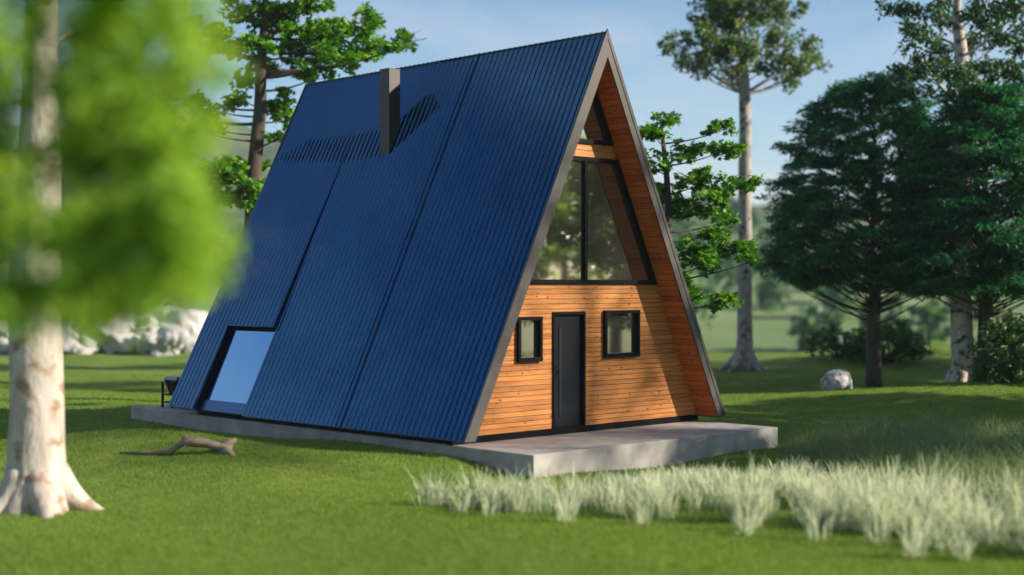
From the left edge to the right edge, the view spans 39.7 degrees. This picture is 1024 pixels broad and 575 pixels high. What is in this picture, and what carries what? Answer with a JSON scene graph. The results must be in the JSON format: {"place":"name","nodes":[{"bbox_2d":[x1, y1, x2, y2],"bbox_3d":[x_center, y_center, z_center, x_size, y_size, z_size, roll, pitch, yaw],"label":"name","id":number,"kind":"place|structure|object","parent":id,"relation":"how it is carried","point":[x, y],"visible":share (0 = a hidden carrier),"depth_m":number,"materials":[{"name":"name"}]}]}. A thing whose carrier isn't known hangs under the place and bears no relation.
{"place":"outdoors","nodes":[
{"label":"outdoors","id":0,"kind":"place"},
{"bbox_2d":[1,225,243,254],"bbox_3d":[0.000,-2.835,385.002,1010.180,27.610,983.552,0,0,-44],"label":"hills","id":1,"kind":"structure","parent":0,"point":[226,231],"depth_m":361.13,"materials":[{"name":"green plant"}]},
{"bbox_2d":[2,108,1020,243],"bbox_3d":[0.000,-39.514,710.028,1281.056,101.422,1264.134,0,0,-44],"label":"hills","id":2,"kind":"structure","parent":0,"point":[238,148],"depth_m":622.56,"materials":[{"name":"green plant"}]},
{"bbox_2d":[0,216,1023,574],"bbox_3d":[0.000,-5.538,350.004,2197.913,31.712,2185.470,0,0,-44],"label":"ground","id":3,"kind":"structure","parent":0,"point":[774,344],"depth_m":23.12,"materials":[{"name":"green plant"}]},
{"bbox_2d":[0,326,8,354],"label":"limestone boulder","id":4,"kind":"object","parent":3,"relation":"on","point":[4,347],"visible":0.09,"depth_m":65.86,"materials":[{"name":"white stone"}]},
{"bbox_2d":[0,0,103,517],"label":"birch tree","id":5,"kind":"object","parent":3,"relation":"on","point":[39,479],"visible":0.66,"depth_m":19.69,"materials":[{"name":"white plant"}]},
{"bbox_2d":[62,323,100,353],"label":"limestone boulder","id":6,"kind":"object","parent":3,"relation":"on","point":[72,346],"visible":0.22,"depth_m":64.97,"materials":[{"name":"white stone"}]},
{"bbox_2d":[80,320,137,354],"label":"limestone boulder","id":7,"kind":"object","parent":3,"relation":"on","point":[112,343],"visible":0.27,"depth_m":65.68,"materials":[{"name":"grey stone"}]},
{"bbox_2d":[128,314,158,353],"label":"limestone boulder","id":8,"kind":"object","parent":3,"relation":"on","point":[138,334],"visible":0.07,"depth_m":66.99,"materials":[{"name":"grey stone"}]},
{"bbox_2d":[0,0,288,350],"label":"leafy tree","id":9,"kind":"object","parent":3,"relation":"on","point":[170,227],"visible":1,"depth_m":6.79,"materials":[{"name":"green plant"}]},
{"bbox_2d":[135,322,189,355],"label":"limestone boulder","id":10,"kind":"object","parent":3,"relation":"on","point":[161,340],"visible":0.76,"depth_m":65.32,"materials":[{"name":"white stone"}]},
{"bbox_2d":[149,305,177,321],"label":"limestone boulder","id":11,"kind":"object","parent":3,"relation":"on","point":[165,309],"visible":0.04,"depth_m":73.11,"materials":[{"name":"grey stone"}]},
{"bbox_2d":[119,435,236,455],"bbox_3d":[-5.655,2.685,23.944,2.024,0.392,0.418,0,0,-3],"label":"driftwood log","id":12,"kind":"object","parent":3,"relation":"on","point":[224,447],"visible":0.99,"depth_m":23.89,"materials":[{"name":"wood"}]},
{"bbox_2d":[162,307,208,353],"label":"limestone boulder","id":13,"kind":"object","parent":3,"relation":"on","point":[191,323],"visible":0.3,"depth_m":68.83,"materials":[{"name":"white stone"}]},
{"bbox_2d":[172,0,426,229],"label":"layered tree","id":14,"kind":"object","parent":3,"relation":"on","point":[320,39],"visible":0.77,"depth_m":37.84,"materials":[{"name":"green plant"}]},
{"bbox_2d":[131,405,777,478],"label":"concrete slab","id":15,"kind":"structure","parent":3,"relation":"on","point":[666,444],"depth_m":25.64,"materials":[{"name":"grey concrete"}]},
{"bbox_2d":[161,375,180,406],"bbox_3d":[-7.449,2.350,32.421,0.984,0.745,0.551,0,0,-44],"label":"barbecue grill","id":16,"kind":"object","parent":15,"relation":"on","point":[171,382],"visible":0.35,"depth_m":32.21,"materials":[{"name":"black metal"}]},
{"bbox_2d":[168,29,725,444],"bbox_3d":[-1.550,-1.042,29.734,7.257,7.525,9.512,0,0,-44],"label":"cabin","id":17,"kind":"object","parent":15,"relation":"on","point":[477,248],"visible":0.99,"depth_m":27.39,"materials":[{"name":"metal"}]},
{"bbox_2d":[515,316,542,362],"bbox_3d":[0.303,0.938,25.697,0.614,0.820,0.125,0,0,-44],"label":"window","id":18,"kind":"structure","parent":17,"relation":"in","point":[529,330],"depth_m":25.74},
{"bbox_2d":[555,314,580,426],"bbox_3d":[1.035,1.545,26.462,0.772,2.083,0.121,0,0,-44],"label":"door","id":19,"kind":"structure","parent":17,"relation":"in","point":[567,326],"depth_m":26.48,"materials":[{"name":"black paint"}]},
{"bbox_2d":[530,156,656,283],"bbox_3d":[1.380,-1.265,26.762,4.095,2.397,0.110,0,0,-44],"label":"gable window","id":20,"kind":"structure","parent":17,"relation":"in","point":[594,235],"depth_m":26.95,"materials":[{"name":"clear glass"}]},
{"bbox_2d":[578,90,613,145],"bbox_3d":[1.380,-3.500,26.764,1.529,1.563,0.110,0,0,-44],"label":"apex window","id":21,"kind":"structure","parent":17,"relation":"in","point":[595,131],"depth_m":26.95,"materials":[{"name":"clear glass"}]},
{"bbox_2d":[602,310,639,357],"bbox_3d":[2.108,0.894,27.439,1.010,0.910,0.125,0,0,-44],"label":"window","id":22,"kind":"structure","parent":17,"relation":"in","point":[621,328],"depth_m":27.48,"materials":[{"name":"clear glass"}]},
{"bbox_2d":[61,193,1023,350],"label":"wood","id":23,"kind":"object","parent":3,"relation":"on","point":[930,316],"visible":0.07,"depth_m":190.92,"materials":[{"name":"green plant"}]},
{"bbox_2d":[638,110,764,313],"bbox_3d":[3.866,-0.604,34.016,4.357,7.540,2.890,0,0,4],"label":"layered tree","id":24,"kind":"object","parent":3,"relation":"on","point":[699,257],"visible":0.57,"depth_m":33.75,"materials":[{"name":"green plant"}]},
{"bbox_2d":[656,0,834,371],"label":"tall tree","id":25,"kind":"object","parent":3,"relation":"on","point":[726,49],"visible":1,"depth_m":51.29,"materials":[{"name":"green plant"}]},
{"bbox_2d":[804,320,864,360],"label":"flowering shrub","id":26,"kind":"object","parent":3,"relation":"on","point":[831,340],"visible":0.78,"depth_m":53.80,"materials":[{"name":"green plant"}]},
{"bbox_2d":[821,369,852,390],"bbox_3d":[9.101,2.693,39.620,0.880,0.836,1.101,0,0,23],"label":"boulder","id":27,"kind":"object","parent":3,"relation":"on","point":[836,379],"visible":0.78,"depth_m":39.25,"materials":[{"name":"grey stone"}]},
{"bbox_2d":[753,69,1006,386],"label":"broad tree","id":28,"kind":"object","parent":3,"relation":"on","point":[818,198],"visible":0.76,"depth_m":43.43,"materials":[{"name":"green plant"}]},
{"bbox_2d":[848,317,936,364],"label":"flowering shrub","id":29,"kind":"object","parent":3,"relation":"on","point":[907,346],"visible":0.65,"depth_m":52.21,"materials":[{"name":"green plant"}]},
{"bbox_2d":[767,395,1023,516],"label":"long grass","id":30,"kind":"structure","parent":3,"relation":"on","point":[950,446],"depth_m":24.82,"materials":[{"name":"green plant"}]},
{"bbox_2d":[867,78,1023,381],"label":"broad tree","id":31,"kind":"object","parent":3,"relation":"on","point":[1000,129],"visible":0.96,"depth_m":40.21,"materials":[{"name":"green plant"}]},
{"bbox_2d":[874,0,1023,382],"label":"tall tree","id":32,"kind":"object","parent":3,"relation":"on","point":[961,323],"visible":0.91,"depth_m":41.30,"materials":[{"name":"green plant"}]},
{"bbox_2d":[966,311,1023,385],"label":"flowering shrub","id":33,"kind":"object","parent":3,"relation":"on","point":[1002,361],"visible":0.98,"depth_m":38.17,"materials":[{"name":"green plant"}]},
{"bbox_2d":[973,307,1022,365],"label":"flowering shrub","id":34,"kind":"object","parent":3,"relation":"on","point":[1005,315],"visible":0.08,"depth_m":52.05,"materials":[{"name":"green plant"}]},
{"bbox_2d":[0,0,1023,205],"label":"sky","id":35,"kind":"structure","parent":0,"point":[855,42],"materials":[{"name":"blue"}]},
{"bbox_2d":[406,452,1023,561],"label":"feather grass","id":36,"kind":"structure","parent":0,"point":[830,507],"depth_m":18.93,"materials":[{"name":"beige plant"}]},
{"bbox_2d":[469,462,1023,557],"bbox_3d":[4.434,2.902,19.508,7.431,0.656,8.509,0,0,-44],"label":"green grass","id":37,"kind":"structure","parent":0,"point":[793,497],"depth_m":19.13,"materials":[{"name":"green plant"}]}
]}

